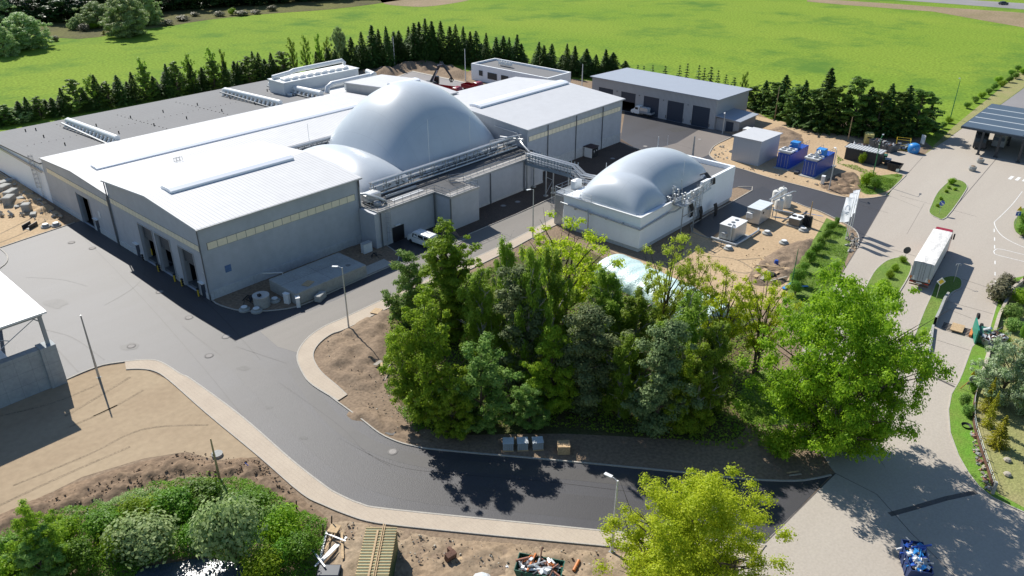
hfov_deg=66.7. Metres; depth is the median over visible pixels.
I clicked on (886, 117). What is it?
grove tree
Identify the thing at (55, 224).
manhole cone
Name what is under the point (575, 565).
orange pipe
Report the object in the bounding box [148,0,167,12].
wood tree
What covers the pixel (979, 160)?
planter
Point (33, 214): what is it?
concrete block
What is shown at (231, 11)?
scrub bush
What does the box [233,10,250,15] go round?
scrub bush
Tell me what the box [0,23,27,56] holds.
willow tree
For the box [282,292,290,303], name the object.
switch cabinet
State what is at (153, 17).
willow tree
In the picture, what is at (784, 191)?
white tank
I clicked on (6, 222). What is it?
sand ground
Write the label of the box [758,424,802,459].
sapling
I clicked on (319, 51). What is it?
tree
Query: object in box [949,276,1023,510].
road verge
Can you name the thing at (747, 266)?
rubble
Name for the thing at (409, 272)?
broadleaf tree
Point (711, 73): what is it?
young conifer
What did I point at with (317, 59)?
spruce
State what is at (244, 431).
pavement
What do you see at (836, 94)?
grove tree
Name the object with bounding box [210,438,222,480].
wooden pole
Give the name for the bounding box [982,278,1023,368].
garden wall
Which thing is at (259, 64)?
spruce
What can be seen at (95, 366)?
bare pole
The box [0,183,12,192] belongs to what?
concrete block
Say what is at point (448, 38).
spruce
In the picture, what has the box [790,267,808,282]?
round shrub
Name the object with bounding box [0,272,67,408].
open shed
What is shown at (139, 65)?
tree
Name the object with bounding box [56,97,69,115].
spruce
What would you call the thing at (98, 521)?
bramble mound
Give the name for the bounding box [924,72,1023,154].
shoulder
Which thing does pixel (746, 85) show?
tree
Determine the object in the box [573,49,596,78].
spruce
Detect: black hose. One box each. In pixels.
[690,203,693,216]
[698,206,702,219]
[700,172,714,184]
[713,203,717,215]
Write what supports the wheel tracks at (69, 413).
on the dirt ground at (752, 459)
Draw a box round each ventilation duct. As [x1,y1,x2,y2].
[61,118,119,142]
[220,87,282,106]
[267,82,323,97]
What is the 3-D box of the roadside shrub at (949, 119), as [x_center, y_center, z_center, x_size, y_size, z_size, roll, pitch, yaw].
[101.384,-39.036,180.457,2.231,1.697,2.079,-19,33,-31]
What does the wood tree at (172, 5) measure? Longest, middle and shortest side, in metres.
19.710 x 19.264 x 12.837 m
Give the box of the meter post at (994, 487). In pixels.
[991,481,997,494]
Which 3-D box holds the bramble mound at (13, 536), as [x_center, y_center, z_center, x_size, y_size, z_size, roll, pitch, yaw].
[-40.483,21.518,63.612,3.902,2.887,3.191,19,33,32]
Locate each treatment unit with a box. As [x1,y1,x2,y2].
[710,216,759,246]
[746,200,773,224]
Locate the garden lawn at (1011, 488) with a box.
[975,284,1023,506]
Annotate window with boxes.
[487,72,496,79]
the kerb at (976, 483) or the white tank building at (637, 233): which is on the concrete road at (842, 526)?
the kerb at (976, 483)
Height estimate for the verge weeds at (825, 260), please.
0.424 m
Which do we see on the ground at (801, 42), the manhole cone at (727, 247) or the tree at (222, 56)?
the tree at (222, 56)
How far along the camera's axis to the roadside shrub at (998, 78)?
216.60 m
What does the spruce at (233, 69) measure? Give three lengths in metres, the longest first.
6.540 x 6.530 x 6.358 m
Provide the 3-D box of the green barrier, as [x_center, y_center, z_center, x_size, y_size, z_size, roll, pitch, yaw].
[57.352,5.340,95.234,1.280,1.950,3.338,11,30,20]
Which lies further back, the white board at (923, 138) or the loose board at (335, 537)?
the white board at (923, 138)
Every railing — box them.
[364,175,477,210]
[448,151,528,180]
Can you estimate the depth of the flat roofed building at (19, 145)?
155.10 m
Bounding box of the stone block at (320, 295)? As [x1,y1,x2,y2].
[314,290,326,301]
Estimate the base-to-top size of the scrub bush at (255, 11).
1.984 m
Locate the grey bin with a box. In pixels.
[884,157,891,164]
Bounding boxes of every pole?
[80,315,100,378]
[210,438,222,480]
[790,249,798,287]
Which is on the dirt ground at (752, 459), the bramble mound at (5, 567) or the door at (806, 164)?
the bramble mound at (5, 567)
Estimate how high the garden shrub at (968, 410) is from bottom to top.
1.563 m
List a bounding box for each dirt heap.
[317,309,391,392]
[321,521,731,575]
[347,407,432,442]
[723,126,803,151]
[749,238,812,285]
[821,172,861,194]
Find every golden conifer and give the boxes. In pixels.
[976,377,996,413]
[979,391,999,429]
[984,415,1009,451]
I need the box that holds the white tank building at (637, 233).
[560,155,735,251]
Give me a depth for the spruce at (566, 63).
222.04 m
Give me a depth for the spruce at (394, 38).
235.86 m
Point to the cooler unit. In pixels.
(795, 221)
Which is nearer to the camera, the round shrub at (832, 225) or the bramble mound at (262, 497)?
the bramble mound at (262, 497)
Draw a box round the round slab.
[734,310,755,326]
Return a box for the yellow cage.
[896,137,910,150]
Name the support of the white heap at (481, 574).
on the dirt ground at (752, 459)
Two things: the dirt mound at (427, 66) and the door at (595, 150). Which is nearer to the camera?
the door at (595, 150)
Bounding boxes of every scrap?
[515,547,562,575]
[874,138,897,146]
[896,537,933,572]
[975,327,1007,344]
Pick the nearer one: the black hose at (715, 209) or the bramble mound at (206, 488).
the bramble mound at (206, 488)
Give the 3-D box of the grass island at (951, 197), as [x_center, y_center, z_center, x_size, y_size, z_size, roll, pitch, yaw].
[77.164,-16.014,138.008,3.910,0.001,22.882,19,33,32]
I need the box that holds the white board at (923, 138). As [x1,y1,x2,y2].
[920,134,925,143]
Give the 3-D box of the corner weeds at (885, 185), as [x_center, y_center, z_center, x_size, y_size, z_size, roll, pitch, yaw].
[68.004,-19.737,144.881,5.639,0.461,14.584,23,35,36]
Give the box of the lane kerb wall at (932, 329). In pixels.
[915,324,933,380]
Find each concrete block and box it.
[0,178,13,183]
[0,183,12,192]
[1,194,15,205]
[2,188,18,196]
[20,202,32,212]
[30,211,36,216]
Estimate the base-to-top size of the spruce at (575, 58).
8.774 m
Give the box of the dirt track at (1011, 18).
[807,0,1023,27]
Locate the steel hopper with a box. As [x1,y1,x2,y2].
[444,546,461,565]
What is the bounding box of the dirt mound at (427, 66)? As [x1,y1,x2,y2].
[374,60,467,79]
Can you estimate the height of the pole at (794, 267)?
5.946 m
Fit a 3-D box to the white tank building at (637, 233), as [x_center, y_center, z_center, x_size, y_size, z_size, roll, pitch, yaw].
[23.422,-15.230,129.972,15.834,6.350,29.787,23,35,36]
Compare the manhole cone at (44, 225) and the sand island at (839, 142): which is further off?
the sand island at (839, 142)
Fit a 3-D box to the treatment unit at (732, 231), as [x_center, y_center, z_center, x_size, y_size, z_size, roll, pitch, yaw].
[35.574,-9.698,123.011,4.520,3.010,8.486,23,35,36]
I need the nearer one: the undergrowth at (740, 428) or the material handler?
the undergrowth at (740, 428)
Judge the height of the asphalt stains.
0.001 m
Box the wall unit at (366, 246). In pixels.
[360,240,372,253]
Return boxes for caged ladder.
[27,155,44,197]
[384,203,391,242]
[551,187,555,221]
[695,183,702,217]
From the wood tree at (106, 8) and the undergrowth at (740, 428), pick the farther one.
the wood tree at (106, 8)
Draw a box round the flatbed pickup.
[631,105,654,116]
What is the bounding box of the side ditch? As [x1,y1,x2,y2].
[0,171,80,224]
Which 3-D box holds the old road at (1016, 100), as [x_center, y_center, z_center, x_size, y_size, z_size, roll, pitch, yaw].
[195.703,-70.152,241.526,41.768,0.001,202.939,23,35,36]
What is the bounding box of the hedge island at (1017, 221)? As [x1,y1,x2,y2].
[1014,208,1023,234]
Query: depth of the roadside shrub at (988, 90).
204.17 m
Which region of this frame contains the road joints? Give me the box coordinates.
[741,157,997,575]
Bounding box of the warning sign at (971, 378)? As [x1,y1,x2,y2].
[960,372,976,389]
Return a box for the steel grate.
[941,322,972,336]
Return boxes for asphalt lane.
[78,224,736,534]
[288,367,694,493]
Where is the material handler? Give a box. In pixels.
[426,62,453,83]
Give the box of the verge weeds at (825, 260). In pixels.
[791,222,848,314]
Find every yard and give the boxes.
[0,111,886,542]
[0,363,257,513]
[400,72,462,88]
[664,129,733,157]
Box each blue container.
[772,140,809,170]
[798,145,835,178]
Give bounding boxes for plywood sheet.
[302,280,313,286]
[950,322,964,332]
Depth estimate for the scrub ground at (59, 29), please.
334.42 m
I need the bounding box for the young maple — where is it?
[4,498,70,575]
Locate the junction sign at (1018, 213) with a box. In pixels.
[1015,206,1021,222]
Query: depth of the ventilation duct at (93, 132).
147.51 m
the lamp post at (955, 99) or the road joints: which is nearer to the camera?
the road joints
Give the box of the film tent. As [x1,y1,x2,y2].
[594,254,733,330]
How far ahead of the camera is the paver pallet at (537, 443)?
76.89 m
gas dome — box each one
[303,144,407,192]
[327,81,496,174]
[579,147,705,215]
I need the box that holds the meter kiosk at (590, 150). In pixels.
[583,144,598,157]
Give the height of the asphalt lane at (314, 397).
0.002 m
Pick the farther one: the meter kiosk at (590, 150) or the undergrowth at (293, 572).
the meter kiosk at (590, 150)
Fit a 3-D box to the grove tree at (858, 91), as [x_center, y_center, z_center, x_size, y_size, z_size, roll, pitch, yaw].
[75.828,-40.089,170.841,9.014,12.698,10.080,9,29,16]
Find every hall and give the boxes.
[39,91,366,242]
[100,141,361,301]
[343,74,458,95]
[453,77,625,170]
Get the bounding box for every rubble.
[0,183,62,219]
[14,451,311,513]
[329,320,427,434]
[337,522,614,569]
[683,247,797,296]
[713,145,727,158]
[743,167,823,185]
[844,232,858,253]
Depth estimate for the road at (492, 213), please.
140.94 m
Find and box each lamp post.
[332,266,349,327]
[526,189,534,238]
[604,472,618,553]
[692,136,695,155]
[828,147,836,189]
[873,134,883,173]
[950,78,959,115]
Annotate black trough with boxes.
[21,221,37,229]
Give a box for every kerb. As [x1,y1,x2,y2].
[0,137,905,481]
[125,359,765,559]
[296,218,556,400]
[399,71,464,82]
[865,180,1023,512]
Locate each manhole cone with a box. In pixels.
[40,223,50,228]
[51,222,60,227]
[239,305,249,312]
[251,306,262,313]
[270,296,280,303]
[723,245,732,250]
[762,230,771,235]
[779,239,788,245]
[798,227,807,232]
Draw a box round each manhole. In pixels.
[127,344,135,348]
[204,353,213,357]
[387,448,397,454]
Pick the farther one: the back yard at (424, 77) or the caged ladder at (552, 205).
the back yard at (424, 77)
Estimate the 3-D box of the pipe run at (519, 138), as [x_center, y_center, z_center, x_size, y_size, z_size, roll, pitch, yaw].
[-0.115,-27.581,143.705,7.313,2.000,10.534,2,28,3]
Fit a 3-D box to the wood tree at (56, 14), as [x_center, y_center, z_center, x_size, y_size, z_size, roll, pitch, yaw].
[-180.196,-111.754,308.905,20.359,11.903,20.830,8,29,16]
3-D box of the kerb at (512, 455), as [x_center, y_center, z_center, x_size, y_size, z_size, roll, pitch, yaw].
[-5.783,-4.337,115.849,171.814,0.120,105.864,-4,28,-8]
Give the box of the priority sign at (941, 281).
[936,278,945,297]
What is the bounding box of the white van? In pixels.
[406,229,437,247]
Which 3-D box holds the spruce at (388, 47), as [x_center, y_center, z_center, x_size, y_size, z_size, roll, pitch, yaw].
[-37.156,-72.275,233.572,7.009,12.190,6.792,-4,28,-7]
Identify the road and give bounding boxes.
[260,198,554,351]
[455,139,638,235]
[738,128,1023,575]
[904,0,1023,8]
[1001,88,1023,107]
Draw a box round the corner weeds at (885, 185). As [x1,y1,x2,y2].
[858,174,899,192]
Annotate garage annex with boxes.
[715,108,758,131]
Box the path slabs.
[366,259,390,274]
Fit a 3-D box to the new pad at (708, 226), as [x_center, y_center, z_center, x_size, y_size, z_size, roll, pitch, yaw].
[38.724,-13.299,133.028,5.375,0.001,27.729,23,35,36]
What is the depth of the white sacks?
89.48 m
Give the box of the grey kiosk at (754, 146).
[731,127,782,165]
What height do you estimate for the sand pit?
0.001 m
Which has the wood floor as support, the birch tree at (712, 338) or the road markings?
the birch tree at (712, 338)
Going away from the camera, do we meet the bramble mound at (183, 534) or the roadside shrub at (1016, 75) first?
the bramble mound at (183, 534)
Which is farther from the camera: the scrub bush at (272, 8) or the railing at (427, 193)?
the scrub bush at (272, 8)
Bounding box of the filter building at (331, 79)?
[267,59,376,95]
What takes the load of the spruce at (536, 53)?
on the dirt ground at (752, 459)
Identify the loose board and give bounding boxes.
[312,550,325,566]
[314,544,336,566]
[319,531,326,558]
[320,536,347,562]
[324,533,334,549]
[325,533,345,541]
[327,524,340,533]
[341,532,343,558]
[370,308,382,313]
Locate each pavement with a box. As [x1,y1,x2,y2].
[125,360,764,557]
[298,219,555,399]
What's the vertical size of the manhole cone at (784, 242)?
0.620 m
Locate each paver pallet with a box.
[503,437,513,451]
[517,437,527,451]
[531,436,543,450]
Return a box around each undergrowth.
[0,476,327,575]
[66,484,267,556]
[386,263,776,448]
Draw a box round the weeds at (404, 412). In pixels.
[378,337,423,431]
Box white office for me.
[471,58,570,82]
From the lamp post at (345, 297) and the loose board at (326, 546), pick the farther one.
the lamp post at (345, 297)
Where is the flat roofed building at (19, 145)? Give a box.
[0,80,330,202]
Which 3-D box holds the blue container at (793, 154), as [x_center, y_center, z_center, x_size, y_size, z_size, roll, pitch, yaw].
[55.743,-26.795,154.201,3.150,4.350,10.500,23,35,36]
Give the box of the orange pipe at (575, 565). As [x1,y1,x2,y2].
[572,559,579,571]
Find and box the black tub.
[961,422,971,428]
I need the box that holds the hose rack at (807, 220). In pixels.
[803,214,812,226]
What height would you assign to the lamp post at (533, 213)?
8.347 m
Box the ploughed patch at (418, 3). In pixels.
[380,0,466,6]
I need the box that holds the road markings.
[993,176,1023,281]
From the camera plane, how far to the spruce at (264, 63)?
220.14 m
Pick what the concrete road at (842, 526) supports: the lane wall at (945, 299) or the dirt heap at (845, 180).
the lane wall at (945, 299)
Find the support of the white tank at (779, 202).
on the sand pit
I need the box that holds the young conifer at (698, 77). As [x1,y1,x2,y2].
[694,65,700,79]
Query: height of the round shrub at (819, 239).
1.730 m
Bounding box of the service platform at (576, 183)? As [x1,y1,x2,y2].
[554,177,591,225]
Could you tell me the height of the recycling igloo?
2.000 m
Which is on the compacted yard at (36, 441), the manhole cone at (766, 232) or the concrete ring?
the concrete ring
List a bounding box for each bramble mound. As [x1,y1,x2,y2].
[0,529,25,571]
[0,549,19,575]
[51,514,81,542]
[51,535,102,575]
[78,501,122,541]
[95,524,133,559]
[116,493,161,518]
[146,483,199,525]
[173,519,202,548]
[178,471,225,513]
[235,485,275,513]
[254,537,291,567]
[257,502,307,545]
[281,526,320,562]
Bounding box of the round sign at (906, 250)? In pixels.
[903,247,910,256]
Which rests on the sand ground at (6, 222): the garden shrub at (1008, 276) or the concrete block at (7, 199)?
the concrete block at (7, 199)
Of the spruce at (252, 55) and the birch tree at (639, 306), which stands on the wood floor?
the birch tree at (639, 306)
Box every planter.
[969,165,976,171]
[976,157,984,163]
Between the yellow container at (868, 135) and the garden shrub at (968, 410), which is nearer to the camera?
the garden shrub at (968, 410)
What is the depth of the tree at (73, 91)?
186.63 m
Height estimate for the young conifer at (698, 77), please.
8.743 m
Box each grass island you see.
[850,257,910,342]
[915,276,960,343]
[930,180,966,218]
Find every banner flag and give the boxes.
[840,197,854,239]
[848,192,857,234]
[851,189,860,229]
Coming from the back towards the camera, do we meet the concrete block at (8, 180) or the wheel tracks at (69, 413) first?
the concrete block at (8, 180)
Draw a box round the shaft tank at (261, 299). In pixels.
[252,291,270,308]
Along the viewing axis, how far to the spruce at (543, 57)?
223.37 m
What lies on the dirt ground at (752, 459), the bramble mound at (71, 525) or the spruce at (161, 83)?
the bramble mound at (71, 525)
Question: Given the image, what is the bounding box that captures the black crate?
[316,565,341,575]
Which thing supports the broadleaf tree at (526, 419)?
on the wood floor
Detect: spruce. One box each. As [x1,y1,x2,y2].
[11,101,33,124]
[22,97,40,122]
[42,97,66,117]
[42,99,52,115]
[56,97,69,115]
[57,88,78,116]
[77,89,100,112]
[89,75,114,110]
[111,75,133,106]
[124,81,134,99]
[126,72,147,104]
[146,76,165,100]
[154,77,164,97]
[159,72,172,95]
[161,64,182,97]
[186,62,200,93]
[197,67,215,92]
[219,61,234,87]
[228,61,245,84]
[231,62,248,85]
[250,51,261,80]
[253,52,269,81]
[263,59,271,78]
[265,53,280,77]
[311,51,322,69]
[321,47,335,67]
[330,50,341,65]
[341,48,353,65]
[346,37,363,70]
[356,32,373,69]
[361,25,383,68]
[375,29,387,66]
[379,26,397,66]
[387,31,403,64]
[395,30,413,63]
[404,23,424,61]
[404,26,410,57]
[410,21,423,60]
[419,18,437,63]
[421,21,440,61]
[429,26,443,62]
[433,21,448,63]
[438,26,458,64]
[447,24,462,64]
[453,26,468,65]
[459,31,478,67]
[466,30,483,66]
[479,33,490,60]
[486,37,499,58]
[494,36,509,59]
[504,37,513,60]
[510,34,523,61]
[516,43,530,64]
[531,42,541,65]
[536,45,549,67]
[544,44,558,69]
[556,54,572,71]
[560,43,573,77]
[569,46,581,77]
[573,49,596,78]
[586,54,600,77]
[597,49,610,73]
[604,52,622,72]
[618,61,632,69]
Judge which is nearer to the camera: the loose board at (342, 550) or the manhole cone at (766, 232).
the loose board at (342, 550)
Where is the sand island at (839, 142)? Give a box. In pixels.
[710,116,904,197]
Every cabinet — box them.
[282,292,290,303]
[295,295,300,307]
[820,175,825,183]
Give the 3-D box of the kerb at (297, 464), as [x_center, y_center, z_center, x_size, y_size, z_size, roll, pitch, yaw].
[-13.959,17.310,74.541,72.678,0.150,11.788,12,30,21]
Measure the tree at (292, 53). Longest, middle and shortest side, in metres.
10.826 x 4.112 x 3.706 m
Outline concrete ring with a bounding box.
[211,450,222,458]
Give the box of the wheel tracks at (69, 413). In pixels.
[0,217,763,505]
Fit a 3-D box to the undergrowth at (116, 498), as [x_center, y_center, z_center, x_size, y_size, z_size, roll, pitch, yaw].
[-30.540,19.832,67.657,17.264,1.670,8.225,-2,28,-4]
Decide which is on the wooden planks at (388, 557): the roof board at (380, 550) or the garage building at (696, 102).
the roof board at (380, 550)
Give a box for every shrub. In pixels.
[99,505,183,570]
[185,488,268,568]
[237,542,283,575]
[255,500,290,524]
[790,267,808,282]
[790,279,803,293]
[800,262,810,269]
[805,250,816,262]
[810,241,823,252]
[817,237,826,245]
[821,229,831,238]
[825,221,837,229]
[858,152,866,163]
[859,170,877,185]
[870,176,882,189]
[885,269,895,277]
[890,263,900,271]
[898,255,907,261]
[945,115,954,122]
[947,178,956,183]
[958,392,972,404]
[961,404,976,416]
[963,102,972,107]
[969,382,977,392]
[971,96,979,102]
[977,91,987,97]
[985,88,992,94]
[986,277,1015,302]
[991,84,998,89]
[991,329,1013,343]
[994,76,1003,81]
[998,79,1007,86]
[998,272,1022,284]
[1001,302,1023,318]
[1003,316,1022,331]
[1006,75,1014,81]
[1011,287,1023,304]
[1012,72,1019,78]
[1014,65,1021,71]
[1015,223,1023,235]
[1018,211,1023,223]
[1020,323,1023,339]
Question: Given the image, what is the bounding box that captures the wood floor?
[385,246,754,440]
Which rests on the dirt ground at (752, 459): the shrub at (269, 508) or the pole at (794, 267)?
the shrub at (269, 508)
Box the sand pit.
[610,201,845,307]
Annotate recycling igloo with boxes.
[907,143,919,153]
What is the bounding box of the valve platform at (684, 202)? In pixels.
[667,178,712,233]
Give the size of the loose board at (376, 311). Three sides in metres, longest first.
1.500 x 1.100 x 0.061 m
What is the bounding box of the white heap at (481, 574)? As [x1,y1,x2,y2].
[474,572,489,575]
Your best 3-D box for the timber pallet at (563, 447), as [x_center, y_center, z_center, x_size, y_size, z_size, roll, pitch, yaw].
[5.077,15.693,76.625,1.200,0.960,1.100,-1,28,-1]
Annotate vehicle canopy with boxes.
[961,104,1023,162]
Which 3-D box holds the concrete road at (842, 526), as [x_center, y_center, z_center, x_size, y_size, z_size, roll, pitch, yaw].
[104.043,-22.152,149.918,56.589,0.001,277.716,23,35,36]
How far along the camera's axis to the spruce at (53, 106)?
184.66 m
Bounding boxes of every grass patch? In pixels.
[448,63,469,70]
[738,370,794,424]
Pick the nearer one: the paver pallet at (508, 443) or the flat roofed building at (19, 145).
the paver pallet at (508, 443)
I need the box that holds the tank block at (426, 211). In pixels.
[359,142,542,248]
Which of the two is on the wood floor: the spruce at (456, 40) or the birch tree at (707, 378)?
the birch tree at (707, 378)
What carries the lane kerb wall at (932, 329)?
on the concrete road at (842, 526)
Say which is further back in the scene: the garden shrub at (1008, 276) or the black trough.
the black trough
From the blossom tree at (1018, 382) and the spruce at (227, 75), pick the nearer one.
the blossom tree at (1018, 382)
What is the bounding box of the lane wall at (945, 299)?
[933,292,949,322]
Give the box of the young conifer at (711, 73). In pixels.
[707,67,714,81]
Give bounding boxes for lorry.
[436,84,462,90]
[461,81,482,89]
[972,131,988,148]
[991,134,1008,147]
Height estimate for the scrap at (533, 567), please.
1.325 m
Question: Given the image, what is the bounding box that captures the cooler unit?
[785,213,803,228]
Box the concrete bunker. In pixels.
[263,252,366,303]
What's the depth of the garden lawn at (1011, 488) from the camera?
77.53 m
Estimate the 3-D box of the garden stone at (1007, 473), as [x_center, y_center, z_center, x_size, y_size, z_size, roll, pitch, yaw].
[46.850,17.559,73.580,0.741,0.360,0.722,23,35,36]
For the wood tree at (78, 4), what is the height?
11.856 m
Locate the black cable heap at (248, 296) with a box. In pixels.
[242,295,253,304]
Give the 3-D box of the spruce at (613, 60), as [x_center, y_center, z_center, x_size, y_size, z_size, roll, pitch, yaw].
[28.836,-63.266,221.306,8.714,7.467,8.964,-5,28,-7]
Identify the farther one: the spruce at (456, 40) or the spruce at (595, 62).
the spruce at (456, 40)
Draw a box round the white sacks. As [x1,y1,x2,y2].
[0,350,6,358]
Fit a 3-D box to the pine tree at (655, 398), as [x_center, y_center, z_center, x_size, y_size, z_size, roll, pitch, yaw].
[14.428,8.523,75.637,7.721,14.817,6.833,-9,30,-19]
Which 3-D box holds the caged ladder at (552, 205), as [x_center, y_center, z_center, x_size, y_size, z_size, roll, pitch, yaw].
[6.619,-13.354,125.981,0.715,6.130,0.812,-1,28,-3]
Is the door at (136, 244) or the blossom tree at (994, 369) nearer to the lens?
the blossom tree at (994, 369)
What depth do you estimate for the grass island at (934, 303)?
104.25 m
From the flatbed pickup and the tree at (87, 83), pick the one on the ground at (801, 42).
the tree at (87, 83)
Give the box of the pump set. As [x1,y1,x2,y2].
[360,185,423,206]
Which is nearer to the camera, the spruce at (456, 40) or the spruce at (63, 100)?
the spruce at (63, 100)
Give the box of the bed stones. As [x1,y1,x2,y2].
[970,431,991,492]
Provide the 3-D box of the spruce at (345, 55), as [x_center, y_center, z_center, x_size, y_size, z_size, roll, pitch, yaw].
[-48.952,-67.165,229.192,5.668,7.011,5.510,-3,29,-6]
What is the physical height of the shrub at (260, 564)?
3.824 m
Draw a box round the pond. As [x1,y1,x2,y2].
[135,558,242,575]
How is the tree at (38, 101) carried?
on the ground at (801, 42)
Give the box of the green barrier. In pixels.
[972,318,979,343]
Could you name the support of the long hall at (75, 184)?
on the dirt ground at (752, 459)
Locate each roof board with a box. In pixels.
[367,529,378,575]
[373,523,383,575]
[375,524,385,575]
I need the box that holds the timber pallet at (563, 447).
[557,440,569,454]
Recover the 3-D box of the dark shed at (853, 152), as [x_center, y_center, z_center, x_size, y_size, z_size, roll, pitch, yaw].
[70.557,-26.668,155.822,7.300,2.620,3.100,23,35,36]
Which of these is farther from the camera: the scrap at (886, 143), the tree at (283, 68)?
the tree at (283, 68)
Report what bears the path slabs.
on the bunker ground at (233, 300)
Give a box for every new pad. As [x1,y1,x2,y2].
[388,226,459,263]
[693,186,772,236]
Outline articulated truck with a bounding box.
[909,227,955,287]
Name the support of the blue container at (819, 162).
on the sand island at (839, 142)
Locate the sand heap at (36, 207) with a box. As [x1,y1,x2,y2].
[0,177,61,219]
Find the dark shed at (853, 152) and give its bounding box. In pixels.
[844,143,886,165]
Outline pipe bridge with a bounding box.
[525,150,596,196]
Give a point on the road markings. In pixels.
(1017, 178)
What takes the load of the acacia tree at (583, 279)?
on the wood floor
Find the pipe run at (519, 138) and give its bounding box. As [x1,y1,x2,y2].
[490,125,529,152]
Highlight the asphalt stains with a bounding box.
[42,127,731,517]
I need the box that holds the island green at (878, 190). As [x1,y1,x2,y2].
[861,174,902,194]
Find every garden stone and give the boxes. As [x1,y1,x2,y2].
[1003,457,1011,462]
[1003,471,1011,476]
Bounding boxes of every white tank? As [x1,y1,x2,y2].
[771,189,781,204]
[774,198,783,211]
[779,186,787,198]
[783,192,791,208]
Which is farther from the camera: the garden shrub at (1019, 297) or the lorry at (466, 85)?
the lorry at (466, 85)
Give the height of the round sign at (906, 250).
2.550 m
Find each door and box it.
[92,217,100,232]
[132,242,140,256]
[197,281,206,297]
[392,223,404,242]
[592,147,597,157]
[725,121,733,131]
[776,153,789,167]
[802,161,816,175]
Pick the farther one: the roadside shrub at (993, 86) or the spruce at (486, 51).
the spruce at (486, 51)
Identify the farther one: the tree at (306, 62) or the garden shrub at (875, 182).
the tree at (306, 62)
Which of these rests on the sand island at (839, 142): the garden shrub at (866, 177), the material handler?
the garden shrub at (866, 177)
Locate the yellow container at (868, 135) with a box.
[863,132,874,143]
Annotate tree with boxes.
[0,0,23,24]
[0,0,29,22]
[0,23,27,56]
[0,104,16,125]
[1,12,54,48]
[1,522,70,575]
[2,106,32,123]
[13,0,51,21]
[28,96,51,119]
[31,0,77,21]
[60,0,105,18]
[61,79,88,113]
[65,17,82,29]
[72,1,117,27]
[82,72,105,107]
[93,0,121,18]
[98,0,149,37]
[100,81,119,106]
[125,0,163,24]
[133,66,158,100]
[134,57,155,98]
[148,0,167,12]
[158,0,185,10]
[165,61,190,95]
[178,0,221,9]
[180,52,200,88]
[202,46,221,85]
[202,60,227,89]
[218,49,231,79]
[237,56,260,82]
[268,0,290,2]
[274,51,291,72]
[285,37,297,72]
[299,35,311,70]
[311,34,324,62]
[323,36,332,58]
[328,26,348,64]
[377,284,476,426]
[380,249,435,327]
[416,217,489,345]
[425,362,482,440]
[437,331,524,434]
[456,266,512,366]
[463,279,495,340]
[485,235,517,358]
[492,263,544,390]
[504,244,554,391]
[505,383,550,432]
[518,209,625,326]
[519,324,580,414]
[532,237,580,371]
[549,301,634,417]
[569,264,647,363]
[591,462,798,575]
[595,331,653,419]
[606,283,667,377]
[620,313,707,438]
[641,232,705,325]
[648,289,727,359]
[661,342,725,434]
[672,342,728,436]
[676,242,719,330]
[694,262,766,344]
[698,320,736,414]
[732,258,957,466]
[734,261,804,373]
[740,71,748,87]
[747,80,772,113]
[747,85,761,108]
[755,82,782,113]
[762,75,796,119]
[776,84,802,125]
[783,80,812,128]
[792,88,825,128]
[799,68,843,135]
[820,85,848,132]
[832,90,855,135]
[835,76,879,135]
[847,86,881,137]
[862,91,898,136]
[868,83,901,138]
[881,91,912,137]
[887,85,921,139]
[899,85,947,136]
[926,105,939,131]
[969,332,1023,406]
[1009,353,1023,414]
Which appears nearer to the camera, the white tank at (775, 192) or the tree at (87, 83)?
the white tank at (775, 192)
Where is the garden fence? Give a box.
[972,383,995,486]
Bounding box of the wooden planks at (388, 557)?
[355,527,397,575]
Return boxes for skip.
[514,552,564,575]
[869,138,900,152]
[887,161,903,171]
[899,539,933,575]
[980,331,1008,347]
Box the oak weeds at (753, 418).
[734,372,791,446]
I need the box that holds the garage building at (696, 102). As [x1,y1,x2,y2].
[590,68,752,129]
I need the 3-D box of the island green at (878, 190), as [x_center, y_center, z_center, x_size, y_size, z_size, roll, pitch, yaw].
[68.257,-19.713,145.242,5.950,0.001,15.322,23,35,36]
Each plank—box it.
[752,264,784,268]
[753,268,767,277]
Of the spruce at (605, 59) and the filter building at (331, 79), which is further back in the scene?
the spruce at (605, 59)
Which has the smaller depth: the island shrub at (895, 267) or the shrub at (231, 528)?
the shrub at (231, 528)
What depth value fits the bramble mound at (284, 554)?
62.66 m
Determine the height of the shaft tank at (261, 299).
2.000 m
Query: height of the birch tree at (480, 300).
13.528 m
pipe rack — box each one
[290,136,330,149]
[369,135,517,193]
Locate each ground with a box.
[0,0,1023,194]
[0,67,931,575]
[0,174,63,246]
[1,0,396,38]
[214,245,397,309]
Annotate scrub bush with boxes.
[51,35,58,40]
[76,23,89,30]
[88,22,100,28]
[158,20,173,25]
[175,14,189,20]
[190,12,201,15]
[213,10,225,15]
[228,8,235,14]
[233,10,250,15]
[250,9,260,13]
[266,5,277,10]
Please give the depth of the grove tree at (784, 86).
183.37 m
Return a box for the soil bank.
[0,455,329,538]
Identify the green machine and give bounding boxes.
[976,325,992,342]
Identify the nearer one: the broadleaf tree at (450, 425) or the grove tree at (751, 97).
the broadleaf tree at (450, 425)
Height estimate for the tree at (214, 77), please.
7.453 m
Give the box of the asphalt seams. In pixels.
[28,137,916,492]
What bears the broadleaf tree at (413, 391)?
on the wood floor

